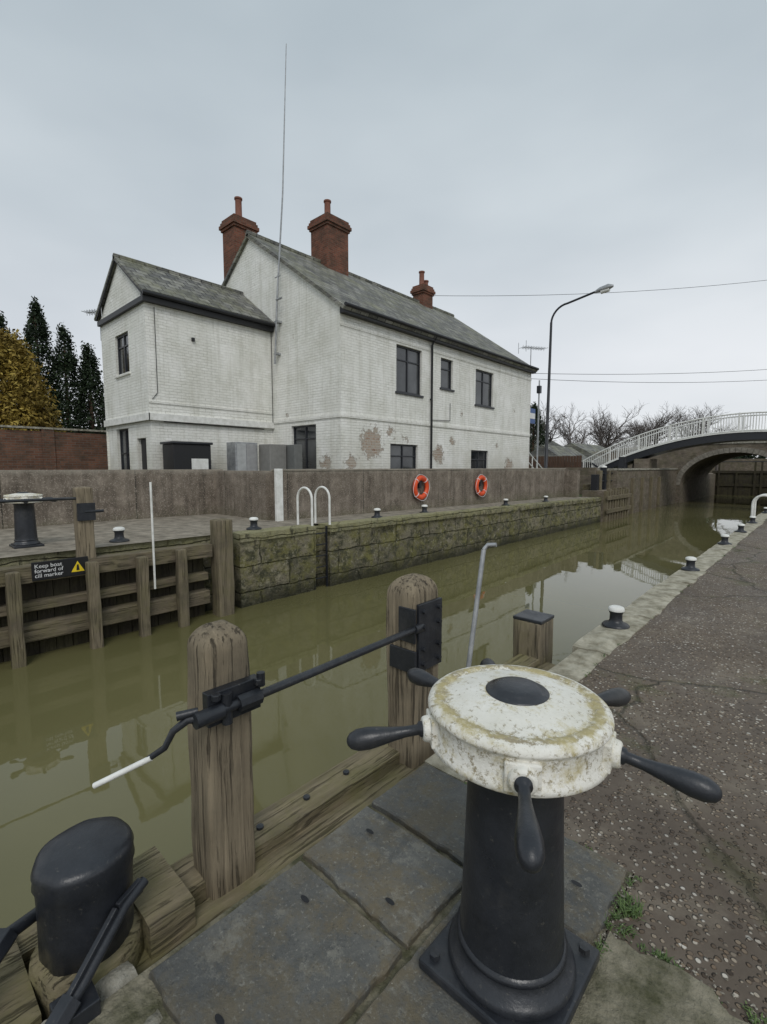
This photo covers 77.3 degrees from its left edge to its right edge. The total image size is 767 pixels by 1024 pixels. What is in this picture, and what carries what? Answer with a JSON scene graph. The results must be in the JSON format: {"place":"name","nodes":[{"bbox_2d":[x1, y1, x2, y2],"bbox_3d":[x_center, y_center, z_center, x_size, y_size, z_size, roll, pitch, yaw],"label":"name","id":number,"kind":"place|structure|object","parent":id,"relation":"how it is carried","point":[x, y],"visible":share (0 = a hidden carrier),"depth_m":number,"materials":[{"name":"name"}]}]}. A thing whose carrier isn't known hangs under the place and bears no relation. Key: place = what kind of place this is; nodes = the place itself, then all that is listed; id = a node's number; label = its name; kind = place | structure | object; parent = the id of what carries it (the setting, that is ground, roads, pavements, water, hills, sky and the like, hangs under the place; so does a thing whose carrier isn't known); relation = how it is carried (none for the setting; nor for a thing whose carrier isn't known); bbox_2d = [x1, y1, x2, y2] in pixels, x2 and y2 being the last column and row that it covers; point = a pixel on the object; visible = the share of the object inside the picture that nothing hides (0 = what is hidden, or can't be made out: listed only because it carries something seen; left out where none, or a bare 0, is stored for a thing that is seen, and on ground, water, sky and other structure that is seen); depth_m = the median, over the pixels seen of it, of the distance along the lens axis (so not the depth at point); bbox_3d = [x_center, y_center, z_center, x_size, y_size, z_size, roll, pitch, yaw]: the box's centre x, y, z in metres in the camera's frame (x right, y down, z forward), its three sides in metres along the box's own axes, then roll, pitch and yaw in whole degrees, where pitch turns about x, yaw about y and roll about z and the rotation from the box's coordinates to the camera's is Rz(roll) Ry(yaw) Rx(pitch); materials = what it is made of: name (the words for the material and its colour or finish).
{"place":"outdoors","nodes":[
{"label":"outdoors","id":0,"kind":"place"},
{"bbox_2d":[0,497,589,557],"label":"quay pavement","id":1,"kind":"structure","parent":0,"point":[55,538],"depth_m":10.04,"materials":[{"name":"grey concrete"}]},
{"bbox_2d":[0,492,56,548],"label":"capstan","id":2,"kind":"object","parent":1,"relation":"on","point":[25,531],"visible":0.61,"depth_m":7.50,"materials":[{"name":"black paint"}]},
{"bbox_2d":[109,527,129,542],"bbox_3d":[-4.478,0.376,8.127,0.310,0.251,0.310,5,7,42],"label":"mooring bollard","id":3,"kind":"object","parent":1,"relation":"on","point":[119,537],"visible":1,"depth_m":8.06,"materials":[{"name":"black metal"}]},
{"bbox_2d":[246,517,261,529],"bbox_3d":[-2.636,0.229,9.754,0.310,0.251,0.310,5,7,42],"label":"mooring bollard","id":4,"kind":"object","parent":1,"relation":"on","point":[253,523],"visible":1,"depth_m":9.69,"materials":[{"name":"black metal"}]},
{"bbox_2d":[274,469,283,520],"bbox_3d":[-2.488,-0.391,11.416,0.100,1.270,0.180,5,7,42],"label":"white marker post","id":5,"kind":"object","parent":1,"relation":"on","point":[278,486],"visible":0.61,"depth_m":11.37,"materials":[{"name":"paint"}]},
{"bbox_2d":[371,508,382,517],"bbox_3d":[-0.165,0.023,12.434,0.310,0.251,0.310,5,7,42],"label":"mooring bollard","id":6,"kind":"object","parent":1,"relation":"on","point":[376,512],"visible":0.96,"depth_m":12.37,"materials":[{"name":"black metal"}]},
{"bbox_2d":[419,505,429,512],"bbox_3d":[1.189,-0.089,13.902,0.310,0.251,0.310,5,7,42],"label":"mooring bollard","id":7,"kind":"object","parent":1,"relation":"on","point":[424,508],"visible":0.92,"depth_m":13.84,"materials":[{"name":"black metal"}]},
{"bbox_2d":[502,499,508,505],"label":"mooring bollard","id":8,"kind":"object","parent":1,"relation":"on","point":[505,502],"visible":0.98,"depth_m":17.36,"materials":[{"name":"black metal"}]},
{"bbox_2d":[0,495,766,927],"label":"canal water","id":9,"kind":"structure","parent":0,"point":[76,721],"depth_m":6.21,"materials":[{"name":"liquid"}]},
{"bbox_2d":[0,816,195,1023],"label":"gate heel post","id":10,"kind":"object","parent":9,"relation":"in","point":[106,903],"visible":0.94,"depth_m":1.43,"materials":[{"name":"black paint"}]},
{"bbox_2d":[0,482,234,668],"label":"lock gate","id":11,"kind":"structure","parent":9,"relation":"in","point":[143,592],"depth_m":7.37,"materials":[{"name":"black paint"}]},
{"bbox_2d":[31,556,87,580],"bbox_3d":[-4.589,0.803,6.830,0.028,0.260,0.690,5,7,42],"label":"warning sign","id":12,"kind":"object","parent":11,"relation":"attached to","point":[51,569],"visible":1,"depth_m":6.80,"materials":[{"name":"black metal"}]},
{"bbox_2d":[92,543,554,974],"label":"lock gate","id":13,"kind":"structure","parent":9,"relation":"in","point":[241,849],"depth_m":1.89,"materials":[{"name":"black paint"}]},
{"bbox_2d":[0,0,766,458],"label":"sky","id":14,"kind":"structure","parent":0,"point":[492,150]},
{"bbox_2d":[529,445,590,466],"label":"brick shed","id":15,"kind":"structure","parent":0,"point":[560,451],"depth_m":34.61,"materials":[{"name":"brick"}]},
{"bbox_2d":[463,519,766,1023],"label":"aggregate quay paving","id":16,"kind":"structure","parent":0,"point":[719,608],"depth_m":2.25,"materials":[{"name":"concrete"}]},
{"bbox_2d":[242,650,766,1022],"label":"loose pebbles","id":17,"kind":"object","parent":16,"relation":"on","point":[678,961],"visible":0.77,"depth_m":1.52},
{"bbox_2d":[462,496,766,1023],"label":"weeds","id":18,"kind":"object","parent":16,"relation":"on","point":[629,909],"visible":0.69,"depth_m":1.59,"materials":[{"name":"green plant"}]},
{"bbox_2d":[570,931,749,1023],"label":"mossy concrete patch","id":19,"kind":"object","parent":16,"relation":"on","point":[628,984],"visible":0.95,"depth_m":1.36,"materials":[{"name":"grey concrete"}]},
{"bbox_3d":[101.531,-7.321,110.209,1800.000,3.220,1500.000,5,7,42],"label":"ground","id":20,"kind":"structure","parent":0,"visible":0},
{"bbox_2d":[0,310,16,393],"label":"conifer tree","id":21,"kind":"object","parent":20,"relation":"on","point":[2,321],"visible":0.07,"depth_m":23.13,"materials":[{"name":"green plant"}]},
{"bbox_2d":[0,327,66,431],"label":"golden conifer tree","id":22,"kind":"object","parent":20,"relation":"on","point":[26,393],"visible":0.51,"depth_m":16.92,"materials":[{"name":"yellow plant"}]},
{"bbox_2d":[13,296,65,431],"bbox_3d":[-16.841,-5.268,23.446,2.911,10.297,3.222,2,6,19],"label":"conifer tree","id":23,"kind":"object","parent":20,"relation":"on","point":[36,320],"visible":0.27,"depth_m":23.13,"materials":[{"name":"green plant"}]},
{"bbox_2d":[0,425,107,469],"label":"garden brick wall","id":24,"kind":"structure","parent":20,"relation":"on","point":[45,448],"depth_m":15.50,"materials":[{"name":"brick"}]},
{"bbox_2d":[42,323,96,433],"bbox_3d":[-15.675,-4.765,23.778,2.894,9.315,3.017,5,7,42],"label":"conifer tree","id":25,"kind":"object","parent":20,"relation":"on","point":[64,361],"visible":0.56,"depth_m":23.38,"materials":[{"name":"green plant"}]},
{"bbox_2d":[68,341,105,433],"bbox_3d":[-14.691,-4.418,24.125,2.738,8.211,2.714,5,7,42],"label":"conifer tree","id":26,"kind":"object","parent":20,"relation":"on","point":[89,373],"visible":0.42,"depth_m":23.77,"materials":[{"name":"green plant"}]},
{"bbox_2d":[74,391,104,432],"bbox_3d":[-16.300,-4.512,29.491,5.554,6.145,3.402,0,5,-2],"label":"bare tree","id":27,"kind":"object","parent":20,"relation":"on","point":[95,412],"visible":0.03,"depth_m":28.72,"materials":[{"name":"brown plant"}]},
{"bbox_2d":[41,960,162,1023],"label":"rough stone ledge","id":28,"kind":"object","parent":20,"relation":"on","point":[111,982],"visible":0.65,"depth_m":1.41,"materials":[{"name":"stone"}]},
{"bbox_2d":[160,441,212,468],"bbox_3d":[-5.642,-1.018,13.848,0.800,1.970,1.200,5,7,42],"label":"oil tank cabinet","id":29,"kind":"object","parent":20,"relation":"on","point":[185,455],"visible":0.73,"depth_m":13.48,"materials":[{"name":"black metal"}]},
{"bbox_2d":[101,265,273,470],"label":"wing walls","id":30,"kind":"structure","parent":20,"relation":"on","point":[220,363],"depth_m":14.47,"materials":[{"name":"white brick"}]},
{"bbox_2d":[82,307,101,336],"bbox_3d":[-9.270,-6.140,15.578,1.053,1.150,0.523,2,6,22],"label":"tv aerial","id":31,"kind":"object","parent":30,"relation":"attached to","point":[92,312],"visible":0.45,"depth_m":15.56,"materials":[{"name":"metal"}]},
{"bbox_2d":[115,332,130,378],"bbox_3d":[-7.822,-4.708,14.434,1.160,1.250,0.170,5,7,42],"label":"wing window","id":32,"kind":"structure","parent":30,"relation":"in","point":[123,354],"depth_m":14.56,"materials":[{"name":"black glass"}]},
{"bbox_2d":[120,429,129,469],"bbox_3d":[-8.069,-1.656,15.144,1.000,1.900,0.060,5,7,42],"label":"window","id":33,"kind":"structure","parent":30,"relation":"in","point":[124,449],"depth_m":15.27,"materials":[{"name":"black glass"}]},
{"bbox_2d":[141,438,146,469],"bbox_3d":[-6.980,-1.091,14.197,0.650,2.150,0.030,5,7,42],"label":"side door","id":34,"kind":"structure","parent":30,"relation":"attached to","point":[144,453],"depth_m":14.22,"materials":[{"name":"grey wood"}]},
{"bbox_2d":[94,253,274,323],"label":"wing roof","id":35,"kind":"structure","parent":30,"relation":"on","point":[155,278],"depth_m":14.74,"materials":[{"name":"grey tile"}]},
{"bbox_2d":[95,260,274,414],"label":"wing fascia","id":36,"kind":"structure","parent":30,"relation":"attached to","point":[147,296],"depth_m":14.19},
{"bbox_2d":[104,400,274,428],"bbox_3d":[-6.431,-3.082,16.014,3.560,0.540,4.168,5,7,42],"label":"wing band","id":37,"kind":"object","parent":30,"relation":"attached to","point":[176,418],"visible":1,"depth_m":14.54,"materials":[{"name":"white paint"}]},
{"bbox_2d":[164,337,263,429],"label":"wing services","id":38,"kind":"object","parent":30,"relation":"attached to","point":[192,339],"visible":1,"depth_m":14.50,"materials":[{"name":"plastic"}]},
{"bbox_2d":[226,442,257,470],"bbox_3d":[-4.270,-1.102,14.585,0.515,2.000,0.750,5,7,42],"label":"meter cabinet","id":39,"kind":"object","parent":20,"relation":"on","point":[242,456],"visible":0.45,"depth_m":14.31,"materials":[{"name":"metal"}]},
{"bbox_2d":[259,444,302,470],"bbox_3d":[-3.173,-1.103,14.868,0.950,1.950,0.950,5,7,42],"label":"meter cabinet","id":40,"kind":"object","parent":20,"relation":"on","point":[275,456],"visible":0.46,"depth_m":14.66,"materials":[{"name":"grey metal"}]},
{"bbox_2d":[0,468,565,528],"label":"parapet wall","id":41,"kind":"structure","parent":20,"relation":"on","point":[121,494],"depth_m":12.45,"materials":[{"name":"concrete"}]},
{"bbox_2d":[413,474,429,500],"bbox_3d":[1.189,-0.780,15.338,0.179,0.857,0.857,5,7,42],"label":"lifebuoy","id":42,"kind":"object","parent":41,"relation":"attached to","point":[418,480],"visible":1,"depth_m":15.30,"materials":[{"name":"orange plastic"}]},
{"bbox_2d":[475,474,487,496],"bbox_3d":[3.660,-0.988,18.017,0.179,0.857,0.857,5,7,42],"label":"lifebuoy","id":43,"kind":"object","parent":41,"relation":"attached to","point":[480,478],"visible":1,"depth_m":17.95,"materials":[{"name":"orange plastic"}]},
{"bbox_2d":[0,497,601,654],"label":"lock side wall","id":44,"kind":"structure","parent":20,"relation":"on","point":[272,563],"depth_m":11.46,"materials":[{"name":"grey stone"}]},
{"bbox_2d":[296,486,330,586],"bbox_3d":[-1.558,0.964,10.806,0.549,3.085,0.552,5,7,42],"label":"lock ladder","id":45,"kind":"object","parent":44,"relation":"attached to","point":[315,516],"visible":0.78,"depth_m":10.71,"materials":[{"name":"white metal"}]},
{"bbox_2d":[88,803,632,1023],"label":"slab bedding","id":46,"kind":"object","parent":20,"relation":"on","point":[137,999],"visible":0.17,"depth_m":1.41,"materials":[{"name":"concrete"}]},
{"bbox_2d":[148,763,627,1023],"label":"paving slabs","id":47,"kind":"structure","parent":46,"relation":"on","point":[278,950],"depth_m":1.55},
{"bbox_2d":[215,828,581,1023],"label":"slab lifting holes","id":48,"kind":"object","parent":47,"relation":"on","point":[219,1019],"visible":0.82,"depth_m":1.63,"materials":[{"name":"black"}]},
{"bbox_2d":[347,658,722,1023],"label":"capstan","id":49,"kind":"object","parent":47,"relation":"on","point":[524,751],"visible":1,"depth_m":1.27,"materials":[{"name":"black paint"}]},
{"bbox_2d":[226,239,530,468],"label":"walls","id":50,"kind":"structure","parent":20,"relation":"on","point":[327,362],"depth_m":15.72,"materials":[{"name":"paint"}]},
{"bbox_2d":[274,44,286,363],"bbox_3d":[-3.191,-9.411,15.122,1.050,9.154,0.212,5,7,45],"label":"radio mast","id":51,"kind":"object","parent":50,"relation":"attached to","point":[276,321],"visible":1,"depth_m":15.22,"materials":[{"name":"metal"}]},
{"bbox_2d":[294,425,315,468],"bbox_3d":[-2.527,-2.027,15.414,1.370,1.490,0.190,5,7,42],"label":"gable window","id":52,"kind":"structure","parent":50,"relation":"attached to","point":[305,436],"depth_m":15.41,"materials":[{"name":"grey glass"}]},
{"bbox_2d":[222,233,537,371],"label":"roof","id":53,"kind":"structure","parent":50,"relation":"on","point":[339,289],"depth_m":17.56,"materials":[{"name":"tile"}]},
{"bbox_2d":[219,196,258,278],"bbox_3d":[-5.471,-9.729,18.271,1.050,4.200,1.100,5,7,42],"label":"chimney","id":54,"kind":"object","parent":53,"relation":"on","point":[234,227],"visible":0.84,"depth_m":17.87,"materials":[{"name":"red brick"}]},
{"bbox_2d":[307,199,351,275],"bbox_3d":[-2.152,-10.770,19.203,1.200,3.100,1.300,5,7,42],"label":"chimney","id":55,"kind":"object","parent":53,"relation":"on","point":[328,231],"visible":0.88,"depth_m":18.82,"materials":[{"name":"red brick"}]},
{"bbox_2d":[245,230,453,316],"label":"ridge tiles","id":56,"kind":"object","parent":53,"relation":"on","point":[319,261],"visible":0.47,"depth_m":18.78,"materials":[{"name":"tile"}]},
{"bbox_2d":[410,271,435,308],"bbox_3d":[1.943,-10.708,23.681,0.850,2.150,0.950,5,7,42],"label":"chimney","id":57,"kind":"object","parent":53,"relation":"on","point":[423,292],"visible":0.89,"depth_m":23.42,"materials":[{"name":"red brick"}]},
{"bbox_2d":[518,340,545,364],"bbox_3d":[7.157,-7.293,22.934,1.442,1.488,0.528,-3,6,-27],"label":"tv aerial","id":58,"kind":"object","parent":53,"relation":"attached to","point":[532,348],"visible":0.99,"depth_m":22.82,"materials":[{"name":"metal"}]},
{"bbox_2d":[273,320,531,436],"bbox_3d":[1.635,-4.683,19.575,3.435,2.750,12.255,5,7,42],"label":"string course","id":59,"kind":"object","parent":50,"relation":"attached to","point":[366,330],"visible":1,"depth_m":16.17,"materials":[{"name":"paint"}]},
{"bbox_2d":[390,444,415,468],"bbox_3d":[0.679,-1.601,16.388,0.190,1.400,1.560,5,7,42],"label":"window","id":60,"kind":"structure","parent":50,"relation":"attached to","point":[402,456],"depth_m":16.41,"materials":[{"name":"grey glass"}]},
{"bbox_2d":[395,345,423,397],"bbox_3d":[0.845,-4.754,16.276,0.190,1.600,1.470,5,7,42],"label":"window","id":61,"kind":"structure","parent":50,"relation":"attached to","point":[408,371],"depth_m":16.33,"materials":[{"name":"grey glass"}]},
{"bbox_2d":[340,302,538,468],"bbox_3d":[3.026,-3.409,18.466,0.342,5.977,12.370,5,7,42],"label":"gutter and downpipe","id":62,"kind":"object","parent":50,"relation":"attached to","point":[382,323],"visible":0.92,"depth_m":16.98,"materials":[{"name":"plastic"}]},
{"bbox_2d":[440,358,454,391],"bbox_3d":[2.324,-5.096,17.860,0.190,1.150,0.900,5,7,42],"label":"window","id":63,"kind":"structure","parent":50,"relation":"attached to","point":[445,374],"depth_m":17.96,"materials":[{"name":"grey glass"}]},
{"bbox_2d":[471,450,486,468],"bbox_3d":[3.959,-1.890,19.942,0.190,1.320,1.470,5,7,42],"label":"window","id":64,"kind":"structure","parent":50,"relation":"attached to","point":[478,459],"depth_m":20.02,"materials":[{"name":"black glass"}]},
{"bbox_2d":[474,370,494,408],"bbox_3d":[4.145,-5.065,19.851,0.190,1.480,1.520,5,7,42],"label":"window","id":65,"kind":"structure","parent":50,"relation":"attached to","point":[483,392],"depth_m":19.94,"materials":[{"name":"grey glass"}]},
{"bbox_2d":[434,280,766,382],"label":"overhead cable","id":66,"kind":"object","parent":50,"relation":"attached to","point":[640,382],"visible":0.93,"depth_m":25.25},
{"bbox_2d":[530,408,534,423],"bbox_3d":[8.047,-3.393,26.294,0.080,4.900,0.900,5,7,42],"label":"for sale sign","id":67,"kind":"object","parent":20,"relation":"on","point":[532,416],"visible":0.43,"depth_m":26.18,"materials":[{"name":"blue paint"}]},
{"bbox_2d":[529,452,541,467],"bbox_3d":[7.510,-2.208,25.282,1.100,2.527,2.928,5,7,42],"label":"external stair","id":68,"kind":"object","parent":20,"relation":"on","point":[537,463],"visible":0.13,"depth_m":24.77,"materials":[{"name":"white metal"}]},
{"bbox_2d":[529,401,545,452],"bbox_3d":[12.030,-5.232,38.904,3.177,7.342,3.164,5,7,42],"label":"conifer tree","id":69,"kind":"object","parent":20,"relation":"on","point":[533,432],"visible":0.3,"depth_m":38.24,"materials":[{"name":"green plant"}]},
{"bbox_2d":[536,380,541,467],"bbox_3d":[8.630,-4.147,26.846,0.200,6.300,0.200,5,7,42],"label":"signal pole","id":70,"kind":"object","parent":20,"relation":"on","point":[539,389],"visible":0.7,"depth_m":26.71,"materials":[{"name":"metal"}]},
{"bbox_2d":[531,401,573,441],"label":"bare tree","id":71,"kind":"object","parent":20,"relation":"on","point":[550,431],"visible":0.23,"depth_m":52.59,"materials":[{"name":"brown plant"}]},
{"bbox_2d":[529,455,581,466],"bbox_3d":[9.253,-2.466,30.812,6.780,2.219,0.030,5,7,42],"label":"timber fence","id":72,"kind":"object","parent":20,"relation":"on","point":[574,461],"visible":0.16,"depth_m":29.31,"materials":[{"name":"brown wood"}]},
{"bbox_2d":[544,284,613,467],"bbox_3d":[8.776,-5.229,21.904,2.860,9.366,0.260,5,7,42],"label":"street lamp","id":73,"kind":"object","parent":20,"relation":"on","point":[604,288],"visible":0.86,"depth_m":22.57,"materials":[{"name":"metal"}]},
{"bbox_2d":[551,403,624,449],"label":"bare tree","id":74,"kind":"object","parent":20,"relation":"on","point":[567,438],"visible":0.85,"depth_m":50.78,"materials":[{"name":"brown plant"}]},
{"bbox_2d":[529,467,677,521],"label":"retaining wall","id":75,"kind":"structure","parent":20,"relation":"on","point":[576,479],"depth_m":27.67,"materials":[{"name":"grey concrete"}]},
{"bbox_2d":[583,457,625,490],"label":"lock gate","id":76,"kind":"structure","parent":75,"relation":"on","point":[600,479],"depth_m":24.94,"materials":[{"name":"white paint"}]},
{"bbox_2d":[602,476,660,521],"bbox_3d":[14.667,-0.331,27.931,0.439,3.300,11.660,4,7,40],"label":"timber fendering","id":77,"kind":"object","parent":75,"relation":"attached to","point":[616,505],"visible":0.66,"depth_m":25.48,"materials":[{"name":"brown wood"}]},
{"bbox_2d":[566,401,645,447],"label":"bare tree","id":78,"kind":"object","parent":20,"relation":"on","point":[624,426],"visible":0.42,"depth_m":59.03,"materials":[{"name":"brown plant"}]},
{"bbox_2d":[582,413,633,449],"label":"bare tree","id":79,"kind":"object","parent":20,"relation":"on","point":[609,429],"visible":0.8,"depth_m":52.09,"materials":[{"name":"brown plant"}]},
{"bbox_2d":[613,414,668,447],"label":"bare tree","id":80,"kind":"object","parent":20,"relation":"on","point":[639,430],"visible":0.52,"depth_m":49.97,"materials":[{"name":"brown plant"}]},
{"bbox_2d":[609,408,681,447],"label":"bare tree","id":81,"kind":"object","parent":20,"relation":"on","point":[645,422],"visible":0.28,"depth_m":52.83,"materials":[{"name":"brown plant"}]},
{"bbox_2d":[626,401,686,445],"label":"bare tree","id":82,"kind":"object","parent":20,"relation":"on","point":[656,442],"visible":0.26,"depth_m":60.97,"materials":[{"name":"brown plant"}]},
{"bbox_2d":[583,411,766,467],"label":"footbridge","id":83,"kind":"object","parent":20,"relation":"on","point":[638,458],"visible":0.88,"depth_m":30.90,"materials":[{"name":"white paint"}]},
{"bbox_2d":[592,441,766,502],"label":"road bridge","id":84,"kind":"structure","parent":20,"relation":"on","point":[695,466],"depth_m":36.09,"materials":[{"name":"grey brick"}]},
{"bbox_2d":[662,403,721,437],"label":"bare tree","id":85,"kind":"object","parent":20,"relation":"on","point":[681,419],"visible":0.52,"depth_m":55.31,"materials":[{"name":"brown plant"}]},
{"bbox_2d":[693,406,746,470],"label":"bare tree","id":86,"kind":"object","parent":20,"relation":"on","point":[716,468],"visible":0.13,"depth_m":58.59,"materials":[{"name":"brown plant"}]},
{"bbox_2d":[705,459,766,496],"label":"approach wall","id":87,"kind":"structure","parent":20,"relation":"on","point":[725,466],"depth_m":60.41,"materials":[{"name":"brown brick"}]},
{"bbox_2d":[712,461,766,495],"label":"lock gate","id":88,"kind":"structure","parent":87,"relation":"attached to","point":[745,483],"depth_m":45.87,"materials":[{"name":"brown wood"}]},
{"bbox_2d":[731,455,766,458],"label":"distant hedge","id":89,"kind":"object","parent":20,"relation":"on","point":[751,457],"visible":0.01,"depth_m":67.20,"materials":[{"name":"green plant"}]},
{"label":"walls","id":90,"kind":"object","parent":20,"relation":"on","visible":0},
{"bbox_2d":[529,437,560,451],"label":"roof","id":91,"kind":"structure","parent":90,"relation":"on","point":[551,443],"depth_m":53.13,"materials":[{"name":"tile"}]},
{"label":"walls","id":92,"kind":"object","parent":20,"relation":"on","visible":0},
{"bbox_2d":[563,443,607,462],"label":"roof","id":93,"kind":"structure","parent":92,"relation":"on","point":[586,450],"depth_m":40.49,"materials":[{"name":"tile"}]},
{"bbox_3d":[10.487,1.605,13.658,0.170,2.480,50.000,5,7,42],"label":"near lock wall","id":94,"kind":"object","parent":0,"visible":0},
{"bbox_2d":[425,511,766,781],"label":"quay coping","id":95,"kind":"object","parent":94,"relation":"on","point":[590,648],"visible":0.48,"depth_m":4.72,"materials":[{"name":"stone"}]},
{"bbox_2d":[602,605,629,629],"bbox_3d":[2.186,0.977,4.511,0.243,0.196,0.243,5,7,42],"label":"mooring bollard","id":96,"kind":"object","parent":95,"relation":"on","point":[615,620],"visible":1,"depth_m":4.46,"materials":[{"name":"black metal"}]},
{"bbox_2d":[681,556,699,570],"bbox_3d":[4.474,0.748,6.989,0.243,0.196,0.243,5,7,42],"label":"mooring bollard","id":97,"kind":"object","parent":95,"relation":"on","point":[690,563],"visible":1,"depth_m":6.94,"materials":[{"name":"black metal"}]},
{"bbox_2d":[717,534,731,544],"bbox_3d":[6.640,0.530,9.334,0.243,0.196,0.243,5,7,42],"label":"mooring bollard","id":98,"kind":"object","parent":95,"relation":"on","point":[724,539],"visible":1,"depth_m":9.28,"materials":[{"name":"black metal"}]},
{"bbox_2d":[734,524,746,532],"bbox_3d":[8.265,0.367,11.093,0.243,0.196,0.243,5,7,42],"label":"mooring bollard","id":99,"kind":"object","parent":95,"relation":"on","point":[740,528],"visible":1,"depth_m":11.04,"materials":[{"name":"black metal"}]},
{"bbox_2d":[747,516,757,523],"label":"mooring bollard","id":100,"kind":"object","parent":95,"relation":"on","point":[752,520],"visible":1,"depth_m":12.80,"materials":[{"name":"metal"}]},
{"bbox_2d":[751,494,766,515],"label":"ladder hoop","id":101,"kind":"object","parent":95,"relation":"on","point":[753,506],"visible":0.88,"depth_m":13.07,"materials":[{"name":"white paint"}]}
]}

